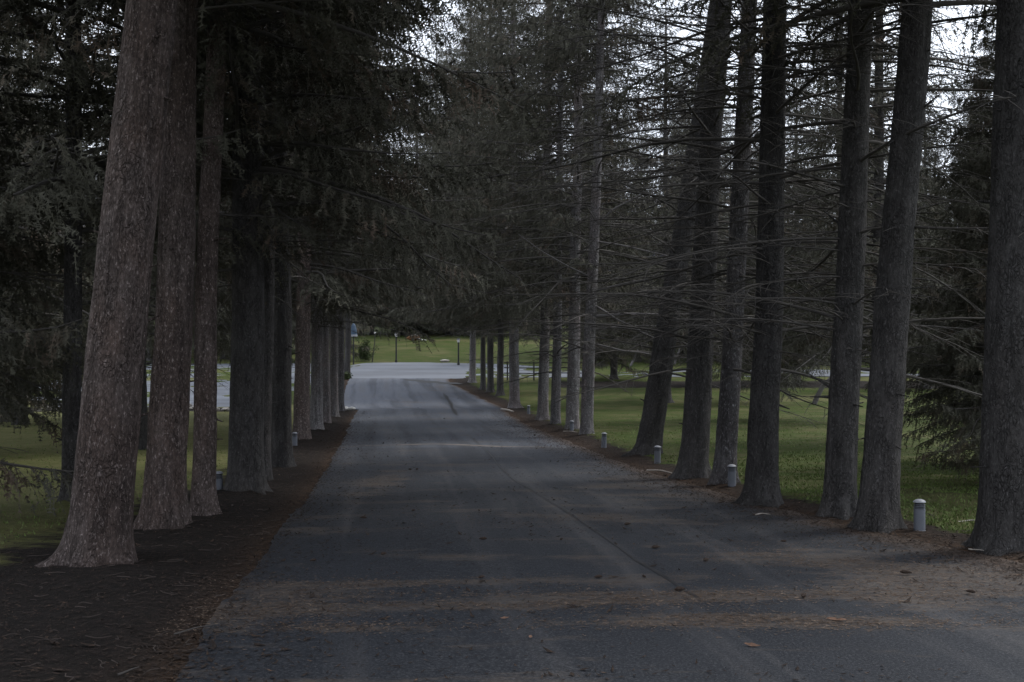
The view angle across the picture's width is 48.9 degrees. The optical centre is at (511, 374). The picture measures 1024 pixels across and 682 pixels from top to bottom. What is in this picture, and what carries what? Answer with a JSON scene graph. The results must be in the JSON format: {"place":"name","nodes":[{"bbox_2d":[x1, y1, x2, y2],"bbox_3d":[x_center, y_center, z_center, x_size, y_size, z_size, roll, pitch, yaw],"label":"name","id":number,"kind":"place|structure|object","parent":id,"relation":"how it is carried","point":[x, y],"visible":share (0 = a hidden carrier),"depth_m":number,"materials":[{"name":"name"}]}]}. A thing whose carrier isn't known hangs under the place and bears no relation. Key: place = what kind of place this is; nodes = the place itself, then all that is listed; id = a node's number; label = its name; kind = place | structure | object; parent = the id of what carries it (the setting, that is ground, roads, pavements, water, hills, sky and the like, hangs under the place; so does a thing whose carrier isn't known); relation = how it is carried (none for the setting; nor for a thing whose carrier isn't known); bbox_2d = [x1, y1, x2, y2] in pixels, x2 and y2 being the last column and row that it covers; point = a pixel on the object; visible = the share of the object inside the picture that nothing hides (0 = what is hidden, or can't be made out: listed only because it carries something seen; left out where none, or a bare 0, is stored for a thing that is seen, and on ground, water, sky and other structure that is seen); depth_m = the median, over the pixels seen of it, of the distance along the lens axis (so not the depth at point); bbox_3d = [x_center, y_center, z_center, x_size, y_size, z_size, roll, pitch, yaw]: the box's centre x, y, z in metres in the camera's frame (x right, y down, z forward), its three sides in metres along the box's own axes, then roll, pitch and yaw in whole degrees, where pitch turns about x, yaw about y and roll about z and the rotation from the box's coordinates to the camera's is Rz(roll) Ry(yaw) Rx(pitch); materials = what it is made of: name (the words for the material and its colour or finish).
{"place":"outdoors","nodes":[
{"label":"outdoors","id":0,"kind":"place"},
{"bbox_2d":[32,362,917,406],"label":"cross road","id":1,"kind":"structure","parent":0,"point":[411,370],"depth_m":105.99,"materials":[{"name":"asphalt"}]},
{"bbox_2d":[0,414,978,543],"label":"grass","id":2,"kind":"structure","parent":0,"point":[908,486],"depth_m":25.57,"materials":[{"name":"plant"}]},
{"bbox_2d":[0,0,995,236],"label":"sky","id":3,"kind":"structure","parent":0,"point":[967,41],"materials":[{"name":"white"}]},
{"bbox_2d":[0,321,1023,681],"bbox_3d":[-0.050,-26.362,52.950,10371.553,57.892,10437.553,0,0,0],"label":"ground","id":4,"kind":"structure","parent":0,"point":[616,407],"depth_m":20.70,"materials":[{"name":"green plant"}]},
{"bbox_2d":[0,88,58,411],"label":"spruce tree","id":5,"kind":"object","parent":4,"relation":"on","point":[40,388],"visible":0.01,"depth_m":64.76,"materials":[{"name":"green plant"}]},
{"bbox_2d":[0,10,88,421],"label":"spruce tree","id":6,"kind":"object","parent":4,"relation":"on","point":[8,316],"visible":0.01,"depth_m":57.79,"materials":[{"name":"green plant"}]},
{"bbox_2d":[0,7,92,424],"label":"spruce tree","id":7,"kind":"object","parent":4,"relation":"on","point":[16,421],"visible":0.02,"depth_m":54.70,"materials":[{"name":"green plant"}]},
{"bbox_2d":[0,9,93,391],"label":"spruce tree","id":8,"kind":"object","parent":4,"relation":"on","point":[4,85],"visible":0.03,"depth_m":40.37,"materials":[{"name":"green plant"}]},
{"bbox_2d":[0,15,97,425],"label":"spruce tree","id":9,"kind":"object","parent":4,"relation":"on","point":[36,378],"visible":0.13,"depth_m":34.04,"materials":[{"name":"green plant"}]},
{"bbox_2d":[0,0,140,517],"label":"spruce tree","id":10,"kind":"object","parent":4,"relation":"on","point":[53,350],"visible":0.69,"depth_m":20.51,"materials":[{"name":"green plant"}]},
{"bbox_2d":[0,2,156,404],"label":"spruce tree","id":11,"kind":"object","parent":4,"relation":"on","point":[52,237],"visible":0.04,"depth_m":30.90,"materials":[{"name":"green plant"}]},
{"bbox_2d":[4,17,155,383],"bbox_3d":[-19.833,-10.345,50.209,11.020,26.250,11.180,0,0,0],"label":"spruce tree","id":12,"kind":"object","parent":4,"relation":"on","point":[151,324],"visible":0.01,"depth_m":49.36,"materials":[{"name":"green plant"}]},
{"bbox_2d":[117,667,138,675],"bbox_3d":[-3.178,2.460,9.330,0.020,0.030,0.215,0,0,33],"label":"stick","id":13,"kind":"object","parent":4,"relation":"on","point":[123,672],"visible":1,"depth_m":9.30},
{"bbox_2d":[2,0,312,449],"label":"spruce tree","id":14,"kind":"object","parent":4,"relation":"on","point":[143,433],"visible":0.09,"depth_m":37.79,"materials":[{"name":"brown plant"}]},
{"bbox_2d":[146,281,193,360],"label":"spruce tree","id":15,"kind":"object","parent":4,"relation":"on","point":[147,359],"visible":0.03,"depth_m":121.11,"materials":[{"name":"green plant"}]},
{"bbox_2d":[50,5,295,389],"bbox_3d":[-14.766,-10.345,47.214,10.337,26.250,11.115,0,0,30],"label":"spruce tree","id":16,"kind":"object","parent":4,"relation":"on","point":[221,327],"visible":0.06,"depth_m":46.84,"materials":[{"name":"green plant"}]},
{"bbox_2d":[19,0,372,566],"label":"spruce tree","id":17,"kind":"object","parent":4,"relation":"on","point":[98,530],"visible":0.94,"depth_m":14.24,"materials":[{"name":"brown plant"}]},
{"bbox_2d":[0,0,398,501],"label":"spruce tree","id":18,"kind":"object","parent":4,"relation":"on","point":[69,181],"visible":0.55,"depth_m":19.88,"materials":[{"name":"green plant"}]},
{"bbox_2d":[193,201,231,359],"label":"spruce tree","id":19,"kind":"object","parent":4,"relation":"on","point":[220,320],"visible":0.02,"depth_m":122.47,"materials":[{"name":"green plant"}]},
{"bbox_2d":[216,471,222,489],"bbox_3d":[-5.995,2.240,23.019,0.197,0.520,0.197,-1,0,-1],"label":"bollard light","id":20,"kind":"object","parent":4,"relation":"on","point":[219,480],"visible":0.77,"depth_m":22.95,"materials":[{"name":"metal"}]},
{"bbox_2d":[146,202,294,383],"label":"spruce tree","id":21,"kind":"object","parent":4,"relation":"on","point":[217,335],"visible":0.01,"depth_m":61.00,"materials":[{"name":"green plant"}]},
{"bbox_2d":[2,0,469,515],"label":"spruce tree","id":22,"kind":"object","parent":4,"relation":"on","point":[204,501],"visible":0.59,"depth_m":19.72,"materials":[{"name":"brown plant"}]},
{"bbox_2d":[41,5,468,467],"bbox_3d":[-6.604,-12.843,30.316,10.976,31.250,10.890,0,0,0],"label":"spruce tree","id":23,"kind":"object","parent":4,"relation":"on","point":[282,455],"visible":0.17,"depth_m":29.71,"materials":[{"name":"green plant"}]},
{"bbox_2d":[0,0,536,494],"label":"spruce tree","id":24,"kind":"object","parent":4,"relation":"on","point":[246,466],"visible":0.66,"depth_m":22.61,"materials":[{"name":"green plant"}]},
{"bbox_2d":[29,0,508,480],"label":"spruce tree","id":25,"kind":"object","parent":4,"relation":"on","point":[302,225],"visible":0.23,"depth_m":24.50,"materials":[{"name":"green plant"}]},
{"bbox_2d":[83,0,497,438],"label":"spruce tree","id":26,"kind":"object","parent":4,"relation":"on","point":[302,396],"visible":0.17,"depth_m":41.47,"materials":[{"name":"green plant"}]},
{"bbox_2d":[36,0,548,530],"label":"spruce tree","id":27,"kind":"object","parent":4,"relation":"on","point":[164,504],"visible":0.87,"depth_m":17.77,"materials":[{"name":"brown plant"}]},
{"bbox_2d":[292,432,297,445],"bbox_3d":[-7.427,2.240,38.508,0.197,0.520,0.197,-2,-2,42],"label":"bollard light","id":28,"kind":"object","parent":4,"relation":"on","point":[294,439],"visible":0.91,"depth_m":38.44,"materials":[{"name":"metal"}]},
{"bbox_2d":[155,0,485,429],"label":"spruce tree","id":29,"kind":"object","parent":4,"relation":"on","point":[316,406],"visible":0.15,"depth_m":48.37,"materials":[{"name":"green plant"}]},
{"bbox_2d":[217,39,436,422],"bbox_3d":[-9.127,-12.851,55.662,11.096,31.250,11.030,0,0,0],"label":"spruce tree","id":30,"kind":"object","parent":4,"relation":"on","point":[326,390],"visible":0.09,"depth_m":55.38,"materials":[{"name":"brown plant"}]},
{"bbox_2d":[292,301,374,357],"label":"spruce tree","id":31,"kind":"object","parent":4,"relation":"on","point":[359,328],"visible":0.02,"depth_m":121.94,"materials":[{"name":"green plant"}]},
{"bbox_2d":[293,250,399,377],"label":"spruce tree","id":32,"kind":"object","parent":4,"relation":"on","point":[347,352],"visible":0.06,"depth_m":99.90,"materials":[{"name":"green plant"}]},
{"bbox_2d":[344,371,352,378],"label":"weed clump","id":33,"kind":"object","parent":4,"relation":"on","point":[348,375],"visible":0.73,"depth_m":99.08,"materials":[{"name":"green plant"}]},
{"bbox_2d":[351,323,357,364],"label":"lamp post","id":34,"kind":"object","parent":4,"relation":"on","point":[354,329],"visible":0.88,"depth_m":116.98,"materials":[{"name":"metal"}]},
{"bbox_2d":[287,37,426,410],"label":"spruce tree","id":35,"kind":"object","parent":4,"relation":"on","point":[341,371],"visible":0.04,"depth_m":67.61,"materials":[{"name":"brown plant"}]},
{"bbox_2d":[329,301,386,338],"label":"spruce tree","id":36,"kind":"object","parent":4,"relation":"on","point":[379,305],"depth_m":139.50,"materials":[{"name":"green plant"}]},
{"bbox_2d":[292,62,429,416],"bbox_3d":[-9.628,-12.931,61.836,11.096,31.250,11.497,0,0,0],"label":"spruce tree","id":37,"kind":"object","parent":4,"relation":"on","point":[334,335],"visible":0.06,"depth_m":61.63,"materials":[{"name":"brown plant"}]},
{"bbox_2d":[351,336,378,360],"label":"shrub","id":38,"kind":"object","parent":4,"relation":"on","point":[363,355],"visible":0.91,"depth_m":121.43,"materials":[{"name":"green plant"}]},
{"bbox_2d":[351,295,398,333],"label":"spruce tree","id":39,"kind":"object","parent":4,"relation":"on","point":[376,316],"visible":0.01,"depth_m":162.93,"materials":[{"name":"green plant"}]},
{"bbox_2d":[357,253,402,334],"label":"spruce tree","id":40,"kind":"object","parent":4,"relation":"on","point":[371,331],"visible":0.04,"depth_m":162.26,"materials":[{"name":"green plant"}]},
{"bbox_2d":[394,332,397,361],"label":"lamp post","id":41,"kind":"object","parent":4,"relation":"on","point":[395,347],"visible":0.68,"depth_m":120.34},
{"bbox_2d":[377,174,424,334],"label":"spruce tree","id":42,"kind":"object","parent":4,"relation":"on","point":[391,313],"visible":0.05,"depth_m":160.50,"materials":[{"name":"green plant"}]},
{"bbox_2d":[376,182,437,335],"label":"spruce tree","id":43,"kind":"object","parent":4,"relation":"on","point":[402,314],"visible":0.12,"depth_m":160.55,"materials":[{"name":"green plant"}]},
{"bbox_2d":[391,236,443,335],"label":"spruce tree","id":44,"kind":"object","parent":4,"relation":"on","point":[416,325],"visible":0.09,"depth_m":160.50,"materials":[{"name":"green plant"}]},
{"bbox_2d":[394,63,440,327],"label":"spruce tree","id":45,"kind":"object","parent":4,"relation":"on","point":[417,143],"visible":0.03,"depth_m":171.35,"materials":[{"name":"green plant"}]},
{"bbox_2d":[392,18,454,220],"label":"spruce tree","id":46,"kind":"object","parent":4,"relation":"on","point":[433,47],"visible":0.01,"depth_m":177.64,"materials":[{"name":"green plant"}]},
{"bbox_2d":[398,30,462,332],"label":"spruce tree","id":47,"kind":"object","parent":4,"relation":"on","point":[445,59],"visible":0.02,"depth_m":167.59,"materials":[{"name":"green plant"}]},
{"bbox_2d":[420,231,453,334],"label":"spruce tree","id":48,"kind":"object","parent":4,"relation":"on","point":[446,331],"visible":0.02,"depth_m":161.22,"materials":[{"name":"green plant"}]},
{"bbox_2d":[456,338,460,364],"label":"lamp post","id":49,"kind":"object","parent":4,"relation":"on","point":[458,341],"visible":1,"depth_m":116.48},
{"bbox_2d":[393,0,541,389],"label":"spruce tree","id":50,"kind":"object","parent":4,"relation":"on","point":[483,371],"visible":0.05,"depth_m":88.03,"materials":[{"name":"green plant"}]},
{"bbox_2d":[386,0,563,382],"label":"spruce tree","id":51,"kind":"object","parent":4,"relation":"on","point":[472,368],"visible":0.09,"depth_m":95.45,"materials":[{"name":"green plant"}]},
{"bbox_2d":[393,1,568,392],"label":"spruce tree","id":52,"kind":"object","parent":4,"relation":"on","point":[490,370],"visible":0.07,"depth_m":84.99,"materials":[{"name":"green plant"}]},
{"bbox_2d":[398,0,583,395],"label":"spruce tree","id":53,"kind":"object","parent":4,"relation":"on","point":[500,379],"visible":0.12,"depth_m":82.15,"materials":[{"name":"green plant"}]},
{"bbox_2d":[400,0,618,407],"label":"spruce tree","id":54,"kind":"object","parent":4,"relation":"on","point":[514,395],"visible":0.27,"depth_m":71.05,"materials":[{"name":"green plant"}]},
{"bbox_2d":[0,411,1023,681],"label":"leaf litter","id":55,"kind":"object","parent":4,"relation":"on","point":[310,593],"visible":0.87,"depth_m":15.00,"materials":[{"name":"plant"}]},
{"bbox_2d":[404,0,670,419],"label":"spruce tree","id":56,"kind":"object","parent":4,"relation":"on","point":[543,403],"visible":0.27,"depth_m":58.60,"materials":[{"name":"green plant"}]},
{"bbox_2d":[504,362,581,379],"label":"wood fence","id":57,"kind":"object","parent":4,"relation":"on","point":[533,368],"visible":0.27,"depth_m":97.84,"materials":[{"name":"wood"}]},
{"bbox_2d":[445,0,648,423],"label":"spruce tree","id":58,"kind":"object","parent":4,"relation":"on","point":[555,415],"visible":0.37,"depth_m":54.18,"materials":[{"name":"grey plant"}]},
{"bbox_2d":[452,0,684,428],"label":"spruce tree","id":59,"kind":"object","parent":4,"relation":"on","point":[573,375],"visible":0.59,"depth_m":48.71,"materials":[{"name":"green plant"}]},
{"bbox_2d":[570,420,573,430],"bbox_3d":[2.560,2.240,48.272,0.197,0.520,0.197,1,0,-7],"label":"bollard light","id":60,"kind":"object","parent":4,"relation":"on","point":[571,425],"visible":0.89,"depth_m":48.20,"materials":[{"name":"metal"}]},
{"bbox_2d":[439,0,723,434],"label":"spruce tree","id":61,"kind":"object","parent":4,"relation":"on","point":[589,345],"visible":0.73,"depth_m":44.76,"materials":[{"name":"green plant"}]},
{"bbox_2d":[552,84,621,324],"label":"spruce tree","id":62,"kind":"object","parent":4,"relation":"on","point":[582,243],"depth_m":120.71,"materials":[{"name":"green plant"}]},
{"bbox_2d":[601,432,606,447],"bbox_3d":[3.128,2.240,38.273,0.197,0.520,0.197,2,-1,-39],"label":"bollard light","id":63,"kind":"object","parent":4,"relation":"on","point":[604,441],"visible":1,"depth_m":38.20,"materials":[{"name":"metal"}]},
{"bbox_2d":[561,161,650,379],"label":"spruce tree","id":64,"kind":"object","parent":4,"relation":"on","point":[614,373],"visible":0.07,"depth_m":98.12,"materials":[{"name":"green plant"}]},
{"bbox_2d":[616,129,639,352],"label":"spruce tree","id":65,"kind":"object","parent":4,"relation":"on","point":[624,169],"depth_m":132.11,"materials":[{"name":"green plant"}]},
{"bbox_2d":[598,167,660,361],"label":"spruce tree","id":66,"kind":"object","parent":4,"relation":"on","point":[637,285],"depth_m":120.97,"materials":[{"name":"green plant"}]},
{"bbox_2d":[654,445,660,463],"bbox_3d":[4.039,2.240,31.257,0.197,0.520,0.197,0,-2,36],"label":"bollard light","id":67,"kind":"object","parent":4,"relation":"on","point":[657,453],"visible":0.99,"depth_m":31.18,"materials":[{"name":"metal"}]},
{"bbox_2d":[583,4,750,402],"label":"spruce tree","id":68,"kind":"object","parent":4,"relation":"on","point":[670,399],"visible":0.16,"depth_m":75.81,"materials":[{"name":"green plant"}]},
{"bbox_2d":[650,147,686,360],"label":"spruce tree","id":69,"kind":"object","parent":4,"relation":"on","point":[660,242],"visible":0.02,"depth_m":122.27,"materials":[{"name":"green plant"}]},
{"bbox_2d":[633,73,730,366],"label":"spruce tree","id":70,"kind":"object","parent":4,"relation":"on","point":[724,265],"visible":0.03,"depth_m":91.76,"materials":[{"name":"green plant"}]},
{"bbox_2d":[635,33,731,361],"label":"spruce tree","id":71,"kind":"object","parent":4,"relation":"on","point":[683,152],"visible":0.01,"depth_m":120.10,"materials":[{"name":"green plant"}]},
{"bbox_2d":[526,0,878,456],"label":"spruce tree","id":72,"kind":"object","parent":4,"relation":"on","point":[651,426],"visible":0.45,"depth_m":33.77,"materials":[{"name":"brown plant"}]},
{"bbox_2d":[679,193,726,360],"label":"spruce tree","id":73,"kind":"object","parent":4,"relation":"on","point":[717,268],"visible":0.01,"depth_m":122.53,"materials":[{"name":"green plant"}]},
{"bbox_2d":[719,82,734,271],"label":"spruce tree","id":74,"kind":"object","parent":4,"relation":"on","point":[724,141],"depth_m":139.16,"materials":[{"name":"green plant"}]},
{"bbox_2d":[727,464,735,486],"bbox_3d":[4.835,2.240,24.773,0.197,0.520,0.197,1,2,43],"label":"bollard light","id":75,"kind":"object","parent":4,"relation":"on","point":[732,476],"visible":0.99,"depth_m":24.70,"materials":[{"name":"metal"}]},
{"bbox_2d":[471,0,994,507],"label":"spruce tree","id":76,"kind":"object","parent":4,"relation":"on","point":[761,486],"visible":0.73,"depth_m":21.36,"materials":[{"name":"brown plant"}]},
{"bbox_2d":[718,103,754,291],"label":"spruce tree","id":77,"kind":"object","parent":4,"relation":"on","point":[728,198],"visible":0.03,"depth_m":124.22,"materials":[{"name":"green plant"}]},
{"bbox_2d":[493,0,985,479],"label":"spruce tree","id":78,"kind":"object","parent":4,"relation":"on","point":[693,460],"visible":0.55,"depth_m":26.70,"materials":[{"name":"brown plant"}]},
{"bbox_2d":[500,0,989,484],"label":"spruce tree","id":79,"kind":"object","parent":4,"relation":"on","point":[725,455],"visible":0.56,"depth_m":25.09,"materials":[{"name":"grey plant"}]},
{"bbox_2d":[712,112,828,401],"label":"spruce tree","id":80,"kind":"object","parent":4,"relation":"on","point":[750,231],"visible":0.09,"depth_m":59.50,"materials":[{"name":"green plant"}]},
{"bbox_2d":[712,130,829,384],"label":"spruce tree","id":81,"kind":"object","parent":4,"relation":"on","point":[717,347],"visible":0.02,"depth_m":74.83,"materials":[{"name":"green plant"}]},
{"bbox_2d":[580,0,995,533],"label":"spruce tree","id":82,"kind":"object","parent":4,"relation":"on","point":[878,507],"visible":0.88,"depth_m":18.00,"materials":[{"name":"brown plant"}]},
{"bbox_2d":[571,0,1023,519],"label":"spruce tree","id":83,"kind":"object","parent":4,"relation":"on","point":[839,499],"visible":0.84,"depth_m":19.63,"materials":[{"name":"brown plant"}]},
{"bbox_2d":[742,81,863,383],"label":"spruce tree","id":84,"kind":"object","parent":4,"relation":"on","point":[786,141],"visible":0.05,"depth_m":94.79,"materials":[{"name":"green plant"}]},
{"bbox_2d":[806,158,864,361],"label":"spruce tree","id":85,"kind":"object","parent":4,"relation":"on","point":[825,269],"visible":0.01,"depth_m":121.63,"materials":[{"name":"green plant"}]},
{"bbox_2d":[725,0,958,388],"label":"spruce tree","id":86,"kind":"object","parent":4,"relation":"on","point":[806,363],"visible":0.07,"depth_m":57.18,"materials":[{"name":"green plant"}]},
{"bbox_2d":[715,0,991,392],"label":"spruce tree","id":87,"kind":"object","parent":4,"relation":"on","point":[880,99],"visible":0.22,"depth_m":39.84,"materials":[{"name":"green plant"}]},
{"bbox_2d":[804,308,914,403],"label":"bare tree","id":88,"kind":"object","parent":4,"relation":"on","point":[820,390],"visible":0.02,"depth_m":74.48,"materials":[{"name":"wood"}]},
{"bbox_2d":[751,0,1023,556],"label":"spruce tree","id":89,"kind":"object","parent":4,"relation":"on","point":[998,529],"visible":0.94,"depth_m":15.76,"materials":[{"name":"brown plant"}]},
{"bbox_2d":[865,120,972,388],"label":"spruce tree","id":90,"kind":"object","parent":4,"relation":"on","point":[924,166],"visible":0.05,"depth_m":89.54,"materials":[{"name":"green plant"}]},
{"bbox_2d":[913,499,925,530],"bbox_3d":[6.464,2.240,17.867,0.197,0.520,0.197,0,1,-3],"label":"bollard light","id":91,"kind":"object","parent":4,"relation":"on","point":[919,515],"visible":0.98,"depth_m":17.80,"materials":[{"name":"metal"}]},
{"bbox_2d":[862,5,995,479],"bbox_3d":[10.642,-3.395,24.391,5.583,12.350,5.261,0,0,-34],"label":"spruce tree","id":92,"kind":"object","parent":4,"relation":"on","point":[951,411],"visible":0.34,"depth_m":24.41,"materials":[{"name":"green plant"}]},
{"bbox_2d":[903,5,995,443],"bbox_3d":[13.369,-3.945,31.029,6.090,13.450,5.739,0,0,41],"label":"spruce tree","id":93,"kind":"object","parent":4,"relation":"on","point":[932,191],"visible":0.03,"depth_m":31.59,"materials":[{"name":"green plant"}]},
{"bbox_2d":[910,5,995,480],"bbox_3d":[13.269,-6.365,24.864,7.877,18.290,8.322,0,0,0],"label":"spruce tree","id":94,"kind":"object","parent":4,"relation":"on","point":[930,455],"visible":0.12,"depth_m":26.29,"materials":[{"name":"green plant"}]},
{"bbox_2d":[945,52,990,351],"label":"spruce tree","id":95,"kind":"object","parent":4,"relation":"on","point":[969,158],"visible":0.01,"depth_m":120.81,"materials":[{"name":"green plant"}]},
{"bbox_2d":[175,378,1023,681],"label":"road","id":96,"kind":"structure","parent":0,"point":[887,652],"depth_m":13.35,"materials":[{"name":"asphalt"}]},
{"bbox_2d":[174,624,215,634],"bbox_3d":[-3.053,2.460,10.877,0.038,0.029,0.483,0,0,42],"label":"stick","id":97,"kind":"object","parent":96,"relation":"on","point":[192,628],"visible":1,"depth_m":10.85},
{"bbox_2d":[339,444,525,447],"bbox_3d":[-2.109,2.465,38.699,7.865,0.050,1.723,0,0,0],"label":"road seam","id":98,"kind":"object","parent":96,"relation":"on","point":[455,444],"visible":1,"depth_m":38.54,"materials":[{"name":"asphalt"}]},
{"bbox_2d":[404,379,460,383],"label":"road crack","id":99,"kind":"object","parent":96,"relation":"on","point":[423,381],"visible":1,"depth_m":95.45,"materials":[{"name":"asphalt"}]},
{"bbox_2d":[443,393,457,415],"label":"road crack","id":100,"kind":"object","parent":96,"relation":"on","point":[454,411],"visible":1,"depth_m":73.49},
{"bbox_2d":[8,455,1023,670],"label":"needle litter","id":101,"kind":"object","parent":96,"relation":"on","point":[663,624],"visible":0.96,"depth_m":12.18,"materials":[{"name":"plant"}]},
{"bbox_2d":[469,435,698,598],"bbox_3d":[-0.108,2.442,29.183,0.444,0.002,34.204,0,0,-7],"label":"road seam","id":102,"kind":"object","parent":96,"relation":"on","point":[632,557],"visible":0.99,"depth_m":17.64,"materials":[{"name":"asphalt"}]},
{"bbox_2d":[827,617,846,620],"bbox_3d":[3.217,2.429,11.157,0.190,0.028,0.058,0,17,17],"label":"dry leaf","id":103,"kind":"object","parent":96,"relation":"on","point":[834,618],"visible":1,"depth_m":11.17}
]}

